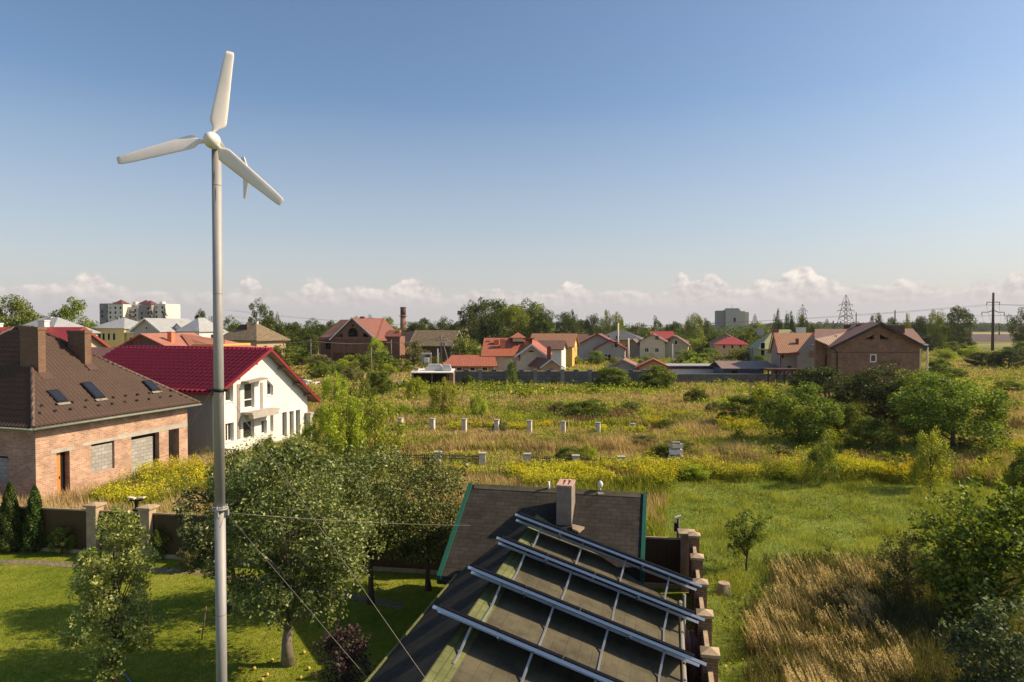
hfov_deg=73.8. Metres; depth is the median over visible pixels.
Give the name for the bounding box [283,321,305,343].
broad tree
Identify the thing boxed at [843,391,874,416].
bush
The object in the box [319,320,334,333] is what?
broad tree
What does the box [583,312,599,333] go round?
poplar
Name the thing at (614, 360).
bush
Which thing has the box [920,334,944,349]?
bush
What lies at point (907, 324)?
poplar
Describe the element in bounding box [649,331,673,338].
bright red roofed house
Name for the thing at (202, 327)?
white villa
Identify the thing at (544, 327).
grove tree
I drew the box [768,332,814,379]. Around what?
orange tiled house
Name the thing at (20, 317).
broad tree
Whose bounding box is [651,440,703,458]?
bush
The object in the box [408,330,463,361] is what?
house
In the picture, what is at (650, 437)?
bush
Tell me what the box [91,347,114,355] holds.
garage annex
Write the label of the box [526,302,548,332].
grove tree
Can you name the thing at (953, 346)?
bush
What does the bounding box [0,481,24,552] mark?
thuja
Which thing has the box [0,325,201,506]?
brick house
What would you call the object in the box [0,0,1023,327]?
sky
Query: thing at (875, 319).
poplar
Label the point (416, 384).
bush
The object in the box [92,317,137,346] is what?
yellow house
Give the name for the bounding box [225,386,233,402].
window
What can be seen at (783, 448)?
bush
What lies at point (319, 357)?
bush
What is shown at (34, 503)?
thuja
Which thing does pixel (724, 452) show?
bush
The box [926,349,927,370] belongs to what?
utility pole
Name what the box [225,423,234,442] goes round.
window
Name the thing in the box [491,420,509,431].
bush
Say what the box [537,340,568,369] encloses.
white gabled house
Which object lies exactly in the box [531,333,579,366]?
ochre house
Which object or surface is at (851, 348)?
brick house
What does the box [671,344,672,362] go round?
utility pole
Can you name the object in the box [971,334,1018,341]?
ploughed field
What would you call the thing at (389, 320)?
broad tree
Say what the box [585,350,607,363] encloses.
bush
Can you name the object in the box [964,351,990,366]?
bush
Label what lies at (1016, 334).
broad tree
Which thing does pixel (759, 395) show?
bush
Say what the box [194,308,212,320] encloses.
broad tree
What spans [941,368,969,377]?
bush
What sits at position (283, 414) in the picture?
window
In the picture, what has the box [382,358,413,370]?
bush
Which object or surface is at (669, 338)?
tan gabled house
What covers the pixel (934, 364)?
bush
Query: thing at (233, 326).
broad tree
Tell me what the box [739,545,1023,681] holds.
undergrowth
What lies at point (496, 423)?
concrete post
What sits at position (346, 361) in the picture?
bush
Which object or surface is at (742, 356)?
bush
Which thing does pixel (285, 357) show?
bush
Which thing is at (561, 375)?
stone wall
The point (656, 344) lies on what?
beige twin gabled house
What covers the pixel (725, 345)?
pink cottage
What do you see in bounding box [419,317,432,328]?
broad tree
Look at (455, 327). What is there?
broad tree
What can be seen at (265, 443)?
bush
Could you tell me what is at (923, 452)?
young tree
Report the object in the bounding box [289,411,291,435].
window
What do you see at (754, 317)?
lattice pylon
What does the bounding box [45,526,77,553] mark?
round shrub
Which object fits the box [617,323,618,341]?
utility pole
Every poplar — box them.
[565,309,580,333]
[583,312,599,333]
[598,310,614,334]
[611,312,624,330]
[684,312,703,348]
[771,308,782,328]
[784,311,794,331]
[794,312,809,332]
[870,313,883,322]
[902,313,910,328]
[926,309,948,349]
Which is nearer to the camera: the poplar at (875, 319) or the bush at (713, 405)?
the bush at (713, 405)
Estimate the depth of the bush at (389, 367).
121.48 m
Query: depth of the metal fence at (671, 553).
26.26 m
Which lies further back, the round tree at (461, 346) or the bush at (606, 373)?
the round tree at (461, 346)
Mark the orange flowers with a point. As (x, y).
(535, 468)
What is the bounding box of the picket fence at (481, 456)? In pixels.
[399,451,661,466]
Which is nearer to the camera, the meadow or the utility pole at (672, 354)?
the meadow
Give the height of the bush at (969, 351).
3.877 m
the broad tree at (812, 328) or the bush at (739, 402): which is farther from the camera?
the broad tree at (812, 328)
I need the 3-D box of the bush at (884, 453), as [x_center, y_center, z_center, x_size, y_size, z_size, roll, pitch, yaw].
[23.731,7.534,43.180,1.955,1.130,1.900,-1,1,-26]
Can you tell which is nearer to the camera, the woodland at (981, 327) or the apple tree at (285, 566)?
the apple tree at (285, 566)
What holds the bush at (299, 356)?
on the ground at (996, 344)
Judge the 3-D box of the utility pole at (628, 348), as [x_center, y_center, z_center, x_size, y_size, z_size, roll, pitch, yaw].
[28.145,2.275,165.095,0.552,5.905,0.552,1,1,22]
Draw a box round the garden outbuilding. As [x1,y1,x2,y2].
[365,479,686,681]
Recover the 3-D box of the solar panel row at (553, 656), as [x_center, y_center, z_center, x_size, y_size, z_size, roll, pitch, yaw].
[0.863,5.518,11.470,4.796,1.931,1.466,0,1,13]
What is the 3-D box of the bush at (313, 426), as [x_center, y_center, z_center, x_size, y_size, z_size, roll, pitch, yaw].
[-14.626,6.715,50.228,2.401,2.350,2.317,-1,2,-42]
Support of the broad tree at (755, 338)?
on the ground at (996, 344)
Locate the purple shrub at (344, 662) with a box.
[310,619,375,681]
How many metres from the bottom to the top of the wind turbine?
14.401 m
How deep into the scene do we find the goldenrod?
39.39 m
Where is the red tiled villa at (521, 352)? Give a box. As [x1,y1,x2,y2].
[442,333,563,370]
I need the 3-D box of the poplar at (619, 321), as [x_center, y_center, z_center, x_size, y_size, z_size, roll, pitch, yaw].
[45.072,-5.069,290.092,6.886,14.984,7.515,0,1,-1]
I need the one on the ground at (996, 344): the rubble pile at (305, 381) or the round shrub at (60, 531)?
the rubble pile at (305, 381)
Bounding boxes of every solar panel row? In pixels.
[432,604,623,681]
[468,565,706,681]
[496,535,704,641]
[515,512,701,598]
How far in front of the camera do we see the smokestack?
398.34 m
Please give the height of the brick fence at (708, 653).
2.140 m
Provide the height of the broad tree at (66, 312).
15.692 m
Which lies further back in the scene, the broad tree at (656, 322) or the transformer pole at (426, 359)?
the broad tree at (656, 322)
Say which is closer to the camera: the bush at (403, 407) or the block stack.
the block stack
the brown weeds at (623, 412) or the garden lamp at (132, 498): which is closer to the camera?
the garden lamp at (132, 498)
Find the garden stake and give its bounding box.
[201,606,206,639]
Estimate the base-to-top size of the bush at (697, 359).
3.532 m
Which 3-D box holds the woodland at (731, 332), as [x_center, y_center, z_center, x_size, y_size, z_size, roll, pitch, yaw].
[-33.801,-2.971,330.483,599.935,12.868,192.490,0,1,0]
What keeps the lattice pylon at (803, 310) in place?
on the ground at (996, 344)
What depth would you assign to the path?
24.93 m
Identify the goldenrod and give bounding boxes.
[89,404,1023,503]
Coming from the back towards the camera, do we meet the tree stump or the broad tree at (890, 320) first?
the broad tree at (890, 320)
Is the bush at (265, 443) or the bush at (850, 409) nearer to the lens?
the bush at (265, 443)
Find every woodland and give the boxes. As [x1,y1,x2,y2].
[95,322,971,348]
[697,321,1023,331]
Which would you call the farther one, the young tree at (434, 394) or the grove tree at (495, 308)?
the grove tree at (495, 308)
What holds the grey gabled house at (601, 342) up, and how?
on the ground at (996, 344)
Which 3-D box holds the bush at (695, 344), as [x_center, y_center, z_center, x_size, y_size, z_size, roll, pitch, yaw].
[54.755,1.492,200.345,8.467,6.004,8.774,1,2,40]
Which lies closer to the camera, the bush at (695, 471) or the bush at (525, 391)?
the bush at (695, 471)
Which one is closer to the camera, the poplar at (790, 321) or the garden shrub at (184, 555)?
the garden shrub at (184, 555)
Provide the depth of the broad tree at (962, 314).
228.32 m
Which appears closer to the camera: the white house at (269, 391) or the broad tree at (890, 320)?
the white house at (269, 391)
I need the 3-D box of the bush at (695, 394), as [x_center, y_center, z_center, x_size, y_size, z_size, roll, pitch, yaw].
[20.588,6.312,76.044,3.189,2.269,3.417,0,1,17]
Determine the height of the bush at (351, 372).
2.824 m
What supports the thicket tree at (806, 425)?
on the ground at (996, 344)
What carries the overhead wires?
attached to the utility pole at (444, 344)
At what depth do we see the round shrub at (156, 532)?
26.18 m
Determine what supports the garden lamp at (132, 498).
on the metal fence at (671, 553)
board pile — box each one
[425,364,441,369]
[442,364,451,369]
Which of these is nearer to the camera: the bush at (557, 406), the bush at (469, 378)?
the bush at (557, 406)
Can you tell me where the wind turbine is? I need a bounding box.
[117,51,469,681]
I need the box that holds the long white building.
[665,363,718,373]
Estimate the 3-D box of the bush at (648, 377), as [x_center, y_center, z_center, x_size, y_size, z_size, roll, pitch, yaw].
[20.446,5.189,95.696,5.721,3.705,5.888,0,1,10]
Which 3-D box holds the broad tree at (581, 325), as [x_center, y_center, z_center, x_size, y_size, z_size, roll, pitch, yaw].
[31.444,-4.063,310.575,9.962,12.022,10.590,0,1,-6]
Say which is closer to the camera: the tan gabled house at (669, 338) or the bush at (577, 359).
the bush at (577, 359)
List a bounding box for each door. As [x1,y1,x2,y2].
[56,452,60,496]
[244,383,254,409]
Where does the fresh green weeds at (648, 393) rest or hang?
on the ground at (996, 344)
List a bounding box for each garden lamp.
[127,496,145,513]
[674,514,681,537]
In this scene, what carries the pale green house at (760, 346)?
on the ground at (996, 344)
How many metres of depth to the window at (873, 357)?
88.08 m
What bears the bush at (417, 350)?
on the ground at (996, 344)
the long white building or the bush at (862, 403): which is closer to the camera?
the bush at (862, 403)
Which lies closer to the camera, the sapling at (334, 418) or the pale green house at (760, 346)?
the sapling at (334, 418)
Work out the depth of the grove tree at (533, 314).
241.13 m
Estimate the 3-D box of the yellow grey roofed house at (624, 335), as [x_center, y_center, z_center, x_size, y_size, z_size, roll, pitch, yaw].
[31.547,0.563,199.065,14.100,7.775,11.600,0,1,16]
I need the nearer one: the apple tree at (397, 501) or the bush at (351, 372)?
the apple tree at (397, 501)
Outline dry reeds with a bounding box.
[743,553,919,681]
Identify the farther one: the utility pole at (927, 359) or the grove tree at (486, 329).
the grove tree at (486, 329)
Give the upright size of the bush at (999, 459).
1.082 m
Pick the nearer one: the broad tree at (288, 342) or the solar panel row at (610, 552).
the solar panel row at (610, 552)
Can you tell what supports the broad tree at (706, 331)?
on the ground at (996, 344)
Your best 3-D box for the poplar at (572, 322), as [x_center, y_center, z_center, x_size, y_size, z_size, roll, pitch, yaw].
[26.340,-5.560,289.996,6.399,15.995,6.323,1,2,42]
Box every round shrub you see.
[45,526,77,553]
[146,525,171,559]
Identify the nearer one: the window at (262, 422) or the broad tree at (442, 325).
the window at (262, 422)
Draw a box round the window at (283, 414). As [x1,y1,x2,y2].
[282,412,287,437]
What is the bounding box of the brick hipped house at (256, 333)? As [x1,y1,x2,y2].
[223,321,290,355]
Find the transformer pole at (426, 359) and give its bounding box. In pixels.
[421,353,431,367]
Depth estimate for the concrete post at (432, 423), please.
57.12 m
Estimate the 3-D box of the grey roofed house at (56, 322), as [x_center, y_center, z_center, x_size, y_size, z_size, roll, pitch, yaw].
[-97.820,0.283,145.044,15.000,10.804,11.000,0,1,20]
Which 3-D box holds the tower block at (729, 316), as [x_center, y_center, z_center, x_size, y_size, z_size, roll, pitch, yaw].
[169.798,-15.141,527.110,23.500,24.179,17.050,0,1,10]
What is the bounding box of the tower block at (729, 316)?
[715,308,748,333]
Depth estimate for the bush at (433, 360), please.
144.61 m
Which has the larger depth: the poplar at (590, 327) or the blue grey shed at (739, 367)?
the poplar at (590, 327)
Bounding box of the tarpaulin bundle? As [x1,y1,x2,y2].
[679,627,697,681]
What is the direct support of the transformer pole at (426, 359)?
on the ground at (996, 344)
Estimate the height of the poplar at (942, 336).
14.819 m
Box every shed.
[401,332,413,358]
[411,368,454,385]
[635,357,671,370]
[709,361,777,373]
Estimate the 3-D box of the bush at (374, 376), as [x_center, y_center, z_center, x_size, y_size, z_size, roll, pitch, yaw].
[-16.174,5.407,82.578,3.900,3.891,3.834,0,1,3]
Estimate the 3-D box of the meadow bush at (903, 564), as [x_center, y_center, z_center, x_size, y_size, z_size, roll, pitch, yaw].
[12.780,7.329,22.270,2.148,2.331,2.176,0,1,0]
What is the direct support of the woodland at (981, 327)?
on the ground at (996, 344)
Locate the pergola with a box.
[761,368,800,384]
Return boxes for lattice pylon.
[751,314,757,330]
[796,304,808,323]
[836,295,854,328]
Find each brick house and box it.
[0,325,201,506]
[810,322,927,392]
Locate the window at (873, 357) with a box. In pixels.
[870,354,876,361]
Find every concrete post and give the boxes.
[429,418,435,430]
[461,418,466,430]
[494,419,499,431]
[527,420,532,432]
[560,421,565,431]
[595,422,600,433]
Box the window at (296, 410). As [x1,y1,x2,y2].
[296,410,297,433]
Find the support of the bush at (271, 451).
on the ground at (996, 344)
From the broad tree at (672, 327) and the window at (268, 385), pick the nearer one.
the window at (268, 385)
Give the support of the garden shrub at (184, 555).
on the lawn at (676, 595)
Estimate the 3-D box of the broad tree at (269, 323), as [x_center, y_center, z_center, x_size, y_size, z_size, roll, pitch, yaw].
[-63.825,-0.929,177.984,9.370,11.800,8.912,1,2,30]
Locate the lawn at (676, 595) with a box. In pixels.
[0,549,693,681]
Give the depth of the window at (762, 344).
128.37 m
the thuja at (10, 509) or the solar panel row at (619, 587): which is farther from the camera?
the thuja at (10, 509)
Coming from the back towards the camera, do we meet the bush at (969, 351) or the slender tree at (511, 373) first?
the bush at (969, 351)
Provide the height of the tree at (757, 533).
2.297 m
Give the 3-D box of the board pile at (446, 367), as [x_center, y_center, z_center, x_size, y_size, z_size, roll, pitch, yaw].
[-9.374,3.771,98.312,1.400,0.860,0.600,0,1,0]
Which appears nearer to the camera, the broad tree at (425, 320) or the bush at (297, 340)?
the bush at (297, 340)
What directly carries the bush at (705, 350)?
on the ground at (996, 344)
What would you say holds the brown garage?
on the ground at (996, 344)
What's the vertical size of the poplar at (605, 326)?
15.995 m
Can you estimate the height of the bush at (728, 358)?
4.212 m
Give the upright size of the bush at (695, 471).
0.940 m
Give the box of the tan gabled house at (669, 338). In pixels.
[666,335,689,342]
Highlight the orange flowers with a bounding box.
[107,408,992,503]
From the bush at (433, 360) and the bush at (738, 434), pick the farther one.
the bush at (433, 360)
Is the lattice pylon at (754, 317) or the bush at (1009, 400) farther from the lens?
the lattice pylon at (754, 317)
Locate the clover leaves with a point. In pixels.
(724, 616)
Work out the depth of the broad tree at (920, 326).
268.89 m
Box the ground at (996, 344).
[56,328,1023,681]
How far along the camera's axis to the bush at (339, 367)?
119.47 m
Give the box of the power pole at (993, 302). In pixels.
[981,293,1004,350]
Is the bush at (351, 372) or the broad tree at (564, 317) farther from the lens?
the broad tree at (564, 317)
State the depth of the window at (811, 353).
103.83 m
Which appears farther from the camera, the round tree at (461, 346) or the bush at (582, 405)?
the round tree at (461, 346)
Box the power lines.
[226,304,1023,334]
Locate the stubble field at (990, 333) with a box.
[972,333,1021,333]
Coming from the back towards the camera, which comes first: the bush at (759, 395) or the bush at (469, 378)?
the bush at (469, 378)
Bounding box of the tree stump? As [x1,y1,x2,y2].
[715,581,731,596]
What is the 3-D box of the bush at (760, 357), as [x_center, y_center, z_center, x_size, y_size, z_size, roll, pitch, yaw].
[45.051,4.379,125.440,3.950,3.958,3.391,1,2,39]
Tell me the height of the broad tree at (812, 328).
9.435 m
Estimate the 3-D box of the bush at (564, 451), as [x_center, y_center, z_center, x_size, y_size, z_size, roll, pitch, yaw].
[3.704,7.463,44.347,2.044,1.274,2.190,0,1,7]
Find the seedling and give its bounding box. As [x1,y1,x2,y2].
[819,544,833,559]
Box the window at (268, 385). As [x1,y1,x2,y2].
[267,382,273,396]
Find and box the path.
[0,560,402,609]
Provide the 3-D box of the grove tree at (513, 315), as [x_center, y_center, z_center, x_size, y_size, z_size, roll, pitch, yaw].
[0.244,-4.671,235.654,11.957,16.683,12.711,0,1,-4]
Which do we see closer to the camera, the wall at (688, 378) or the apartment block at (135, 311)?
the wall at (688, 378)
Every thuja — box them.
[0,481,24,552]
[20,485,47,552]
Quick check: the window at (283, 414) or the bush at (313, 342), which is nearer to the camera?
the window at (283, 414)
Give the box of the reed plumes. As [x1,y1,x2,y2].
[740,548,912,681]
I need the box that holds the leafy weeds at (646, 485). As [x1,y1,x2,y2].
[75,350,1023,536]
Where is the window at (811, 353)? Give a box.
[809,351,813,356]
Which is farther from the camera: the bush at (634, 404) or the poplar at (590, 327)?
the poplar at (590, 327)
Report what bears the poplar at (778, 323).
on the ground at (996, 344)
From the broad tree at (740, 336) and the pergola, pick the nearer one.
the pergola
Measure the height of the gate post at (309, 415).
2.120 m
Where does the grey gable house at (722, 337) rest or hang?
on the ground at (996, 344)
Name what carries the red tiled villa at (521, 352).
on the ground at (996, 344)
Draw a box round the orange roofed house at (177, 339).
[121,332,255,346]
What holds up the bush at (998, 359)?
on the ground at (996, 344)
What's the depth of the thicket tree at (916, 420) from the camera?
45.53 m
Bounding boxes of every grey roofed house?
[24,317,100,335]
[606,330,643,345]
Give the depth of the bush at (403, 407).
64.90 m
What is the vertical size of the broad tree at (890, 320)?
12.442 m
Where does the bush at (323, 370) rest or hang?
on the ground at (996, 344)
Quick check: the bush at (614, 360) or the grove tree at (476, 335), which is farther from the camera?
the grove tree at (476, 335)
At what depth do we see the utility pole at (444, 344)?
131.99 m
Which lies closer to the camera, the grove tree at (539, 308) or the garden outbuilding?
the garden outbuilding
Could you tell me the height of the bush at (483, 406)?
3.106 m
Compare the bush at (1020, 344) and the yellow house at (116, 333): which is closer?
the yellow house at (116, 333)
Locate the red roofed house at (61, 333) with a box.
[0,320,110,346]
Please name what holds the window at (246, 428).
in the white house at (269, 391)
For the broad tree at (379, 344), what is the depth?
134.16 m
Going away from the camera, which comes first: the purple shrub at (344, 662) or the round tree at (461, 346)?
the purple shrub at (344, 662)
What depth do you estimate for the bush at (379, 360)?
130.93 m
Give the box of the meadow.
[647,477,1020,681]
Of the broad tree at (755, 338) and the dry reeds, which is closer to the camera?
the dry reeds
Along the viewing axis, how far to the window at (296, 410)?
53.25 m
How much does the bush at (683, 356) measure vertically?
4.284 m
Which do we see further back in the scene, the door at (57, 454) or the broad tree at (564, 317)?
the broad tree at (564, 317)
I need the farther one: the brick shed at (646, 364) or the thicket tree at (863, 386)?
the brick shed at (646, 364)
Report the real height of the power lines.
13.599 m
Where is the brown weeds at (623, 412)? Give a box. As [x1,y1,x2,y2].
[68,398,1023,514]
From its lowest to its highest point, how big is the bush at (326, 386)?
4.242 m
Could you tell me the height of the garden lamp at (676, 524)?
2.322 m
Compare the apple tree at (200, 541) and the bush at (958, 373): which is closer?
the apple tree at (200, 541)
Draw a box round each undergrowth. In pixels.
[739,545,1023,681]
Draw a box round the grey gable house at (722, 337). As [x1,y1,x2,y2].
[708,334,731,354]
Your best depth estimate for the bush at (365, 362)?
127.82 m
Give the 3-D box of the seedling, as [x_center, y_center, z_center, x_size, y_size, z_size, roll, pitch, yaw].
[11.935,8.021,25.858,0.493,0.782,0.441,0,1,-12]
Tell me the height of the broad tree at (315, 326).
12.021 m
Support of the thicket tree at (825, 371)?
on the ground at (996, 344)
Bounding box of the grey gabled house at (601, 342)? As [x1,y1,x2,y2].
[578,333,626,360]
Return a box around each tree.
[0,294,46,326]
[47,296,98,329]
[53,503,170,681]
[172,445,267,613]
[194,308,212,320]
[202,430,396,667]
[223,314,241,331]
[246,297,275,328]
[256,315,289,334]
[279,331,298,357]
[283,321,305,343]
[299,317,327,346]
[300,437,442,604]
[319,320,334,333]
[357,444,483,590]
[367,337,386,363]
[385,316,397,329]
[403,321,427,331]
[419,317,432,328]
[428,316,453,329]
[428,377,459,413]
[448,321,466,331]
[449,332,481,356]
[457,300,487,343]
[466,297,498,348]
[479,298,508,337]
[495,304,529,337]
[504,359,517,384]
[509,297,541,337]
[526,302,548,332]
[530,309,555,333]
[553,311,576,332]
[574,319,588,333]
[626,323,649,336]
[651,315,662,330]
[662,321,686,337]
[698,318,713,341]
[705,330,723,343]
[724,508,773,570]
[732,331,752,343]
[741,323,770,344]
[756,381,844,445]
[788,366,873,408]
[803,435,840,486]
[808,325,819,332]
[832,360,929,426]
[880,368,970,431]
[887,317,898,325]
[887,371,1021,458]
[908,425,959,491]
[910,315,933,338]
[929,321,962,345]
[941,305,978,341]
[1005,307,1023,346]
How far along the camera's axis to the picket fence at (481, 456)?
43.63 m
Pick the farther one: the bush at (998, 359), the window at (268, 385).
the bush at (998, 359)
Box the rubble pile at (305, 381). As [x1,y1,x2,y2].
[302,379,321,384]
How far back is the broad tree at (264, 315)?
190.51 m
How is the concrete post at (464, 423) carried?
on the ground at (996, 344)
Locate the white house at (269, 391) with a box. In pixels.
[101,345,319,458]
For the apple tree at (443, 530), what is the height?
4.997 m
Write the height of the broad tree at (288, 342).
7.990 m
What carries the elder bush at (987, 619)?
on the meadow
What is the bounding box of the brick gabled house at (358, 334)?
[317,316,404,364]
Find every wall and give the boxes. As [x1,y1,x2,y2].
[454,369,646,385]
[653,374,790,383]
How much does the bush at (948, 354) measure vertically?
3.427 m
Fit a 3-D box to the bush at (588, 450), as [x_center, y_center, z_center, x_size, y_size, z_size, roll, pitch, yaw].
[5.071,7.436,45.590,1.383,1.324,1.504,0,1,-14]
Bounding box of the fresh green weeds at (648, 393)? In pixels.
[192,351,1023,474]
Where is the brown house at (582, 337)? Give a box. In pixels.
[577,333,595,352]
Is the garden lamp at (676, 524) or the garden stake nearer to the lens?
the garden stake
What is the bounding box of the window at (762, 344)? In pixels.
[760,342,764,360]
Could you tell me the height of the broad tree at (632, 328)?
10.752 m
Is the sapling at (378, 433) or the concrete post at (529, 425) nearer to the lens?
the sapling at (378, 433)
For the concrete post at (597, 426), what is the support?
on the ground at (996, 344)
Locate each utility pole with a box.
[436,335,447,364]
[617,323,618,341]
[627,338,628,357]
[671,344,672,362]
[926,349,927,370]
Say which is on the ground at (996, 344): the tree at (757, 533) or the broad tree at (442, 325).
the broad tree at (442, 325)
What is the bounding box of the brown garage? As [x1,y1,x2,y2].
[604,357,638,370]
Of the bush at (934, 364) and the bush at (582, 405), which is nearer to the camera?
the bush at (582, 405)
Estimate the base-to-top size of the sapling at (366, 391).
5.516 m
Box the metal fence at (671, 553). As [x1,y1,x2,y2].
[0,502,695,591]
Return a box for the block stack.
[668,441,683,460]
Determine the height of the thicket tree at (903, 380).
5.585 m
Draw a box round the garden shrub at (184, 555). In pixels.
[176,548,197,570]
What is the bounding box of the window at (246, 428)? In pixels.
[243,420,254,440]
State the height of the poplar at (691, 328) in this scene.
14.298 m
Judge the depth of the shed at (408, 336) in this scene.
175.50 m
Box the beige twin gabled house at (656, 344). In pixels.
[625,333,690,359]
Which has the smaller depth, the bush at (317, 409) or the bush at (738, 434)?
the bush at (738, 434)
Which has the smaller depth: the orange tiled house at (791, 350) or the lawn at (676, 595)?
the lawn at (676, 595)
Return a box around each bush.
[247,448,306,478]
[252,436,274,455]
[273,343,292,367]
[285,336,306,351]
[287,346,317,364]
[296,334,318,354]
[296,416,328,444]
[303,354,336,367]
[304,360,331,378]
[313,403,341,418]
[320,370,347,399]
[325,362,348,375]
[337,355,359,370]
[339,366,364,380]
[352,351,378,371]
[360,370,393,395]
[372,350,396,370]
[379,362,399,374]
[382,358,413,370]
[396,402,414,416]
[399,340,430,365]
[404,377,428,398]
[428,356,439,363]
[462,375,473,382]
[470,391,488,415]
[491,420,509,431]
[521,388,534,397]
[548,401,569,412]
[554,446,584,460]
[567,398,612,417]
[575,354,581,364]
[579,443,598,458]
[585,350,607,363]
[593,367,630,387]
[608,356,618,362]
[620,401,643,409]
[627,434,659,445]
[637,365,678,388]
[642,353,653,360]
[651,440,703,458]
[654,419,679,429]
[670,349,702,362]
[679,464,711,481]
[682,357,708,362]
[682,388,709,403]
[687,336,709,353]
[688,347,722,362]
[704,401,722,413]
[708,446,737,457]
[712,353,737,361]
[716,393,763,424]
[725,344,750,360]
[730,429,748,441]
[745,382,782,419]
[752,354,767,361]
[761,443,795,457]
[772,467,800,480]
[824,401,873,437]
[841,416,902,454]
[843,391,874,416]
[865,528,935,597]
[872,451,902,463]
[907,475,1023,624]
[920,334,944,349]
[928,357,953,374]
[931,348,958,359]
[933,577,1023,681]
[934,341,971,355]
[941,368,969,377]
[956,336,977,350]
[957,345,984,356]
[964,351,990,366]
[973,455,1005,467]
[981,394,1019,407]
[985,349,1023,368]
[989,380,1023,390]
[1000,446,1023,490]
[1002,341,1023,351]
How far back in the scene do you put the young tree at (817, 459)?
37.87 m
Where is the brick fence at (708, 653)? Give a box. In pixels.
[688,532,719,681]
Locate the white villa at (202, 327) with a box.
[129,318,226,337]
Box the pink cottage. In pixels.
[713,337,749,358]
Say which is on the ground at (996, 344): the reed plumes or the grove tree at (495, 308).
the grove tree at (495, 308)
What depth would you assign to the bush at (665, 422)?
57.48 m
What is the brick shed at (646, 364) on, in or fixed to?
on the ground at (996, 344)
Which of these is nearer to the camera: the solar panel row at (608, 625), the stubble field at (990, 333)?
the solar panel row at (608, 625)
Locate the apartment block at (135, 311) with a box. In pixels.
[99,300,179,323]
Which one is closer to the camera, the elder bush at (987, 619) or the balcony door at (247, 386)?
the elder bush at (987, 619)
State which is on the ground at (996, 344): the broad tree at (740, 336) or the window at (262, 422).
the broad tree at (740, 336)
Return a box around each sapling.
[317,388,370,467]
[342,374,378,440]
[347,393,407,470]
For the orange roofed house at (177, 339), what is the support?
on the ground at (996, 344)
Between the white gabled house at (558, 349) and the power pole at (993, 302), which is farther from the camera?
the power pole at (993, 302)
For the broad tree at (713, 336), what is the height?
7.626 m
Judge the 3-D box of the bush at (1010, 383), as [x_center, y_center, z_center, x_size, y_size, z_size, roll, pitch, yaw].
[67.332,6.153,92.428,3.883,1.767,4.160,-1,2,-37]
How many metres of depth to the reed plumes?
19.23 m
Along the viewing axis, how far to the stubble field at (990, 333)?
753.41 m
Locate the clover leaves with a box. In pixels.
[688,476,1019,672]
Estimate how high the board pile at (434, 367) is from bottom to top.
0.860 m
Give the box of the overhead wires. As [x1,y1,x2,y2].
[291,337,448,343]
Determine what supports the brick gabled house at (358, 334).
on the ground at (996, 344)
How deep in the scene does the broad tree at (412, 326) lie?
268.14 m
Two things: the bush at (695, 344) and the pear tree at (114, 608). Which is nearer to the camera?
the pear tree at (114, 608)
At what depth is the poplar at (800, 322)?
221.48 m
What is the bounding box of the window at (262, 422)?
[261,420,267,434]
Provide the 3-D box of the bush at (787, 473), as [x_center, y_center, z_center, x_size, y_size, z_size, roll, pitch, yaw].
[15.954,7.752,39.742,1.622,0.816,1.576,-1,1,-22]
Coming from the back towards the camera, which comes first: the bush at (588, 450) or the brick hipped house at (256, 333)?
the brick hipped house at (256, 333)
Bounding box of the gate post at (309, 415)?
[305,412,313,437]
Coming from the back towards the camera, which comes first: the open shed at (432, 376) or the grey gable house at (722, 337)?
the grey gable house at (722, 337)
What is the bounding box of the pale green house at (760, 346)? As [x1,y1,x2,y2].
[746,327,806,371]
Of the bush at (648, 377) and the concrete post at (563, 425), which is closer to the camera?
the concrete post at (563, 425)
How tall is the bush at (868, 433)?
3.114 m
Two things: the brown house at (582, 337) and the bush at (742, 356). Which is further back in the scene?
the brown house at (582, 337)
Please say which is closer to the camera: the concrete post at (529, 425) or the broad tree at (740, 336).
the concrete post at (529, 425)
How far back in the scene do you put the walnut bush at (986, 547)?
20.18 m
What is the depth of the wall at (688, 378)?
103.65 m
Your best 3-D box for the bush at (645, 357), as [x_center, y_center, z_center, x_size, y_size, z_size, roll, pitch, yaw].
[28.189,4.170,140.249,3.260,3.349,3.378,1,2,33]
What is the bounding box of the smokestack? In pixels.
[400,307,405,331]
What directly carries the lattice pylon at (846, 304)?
on the ground at (996, 344)
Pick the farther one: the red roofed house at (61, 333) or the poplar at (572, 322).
the poplar at (572, 322)
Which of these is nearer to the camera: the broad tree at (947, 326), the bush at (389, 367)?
the bush at (389, 367)

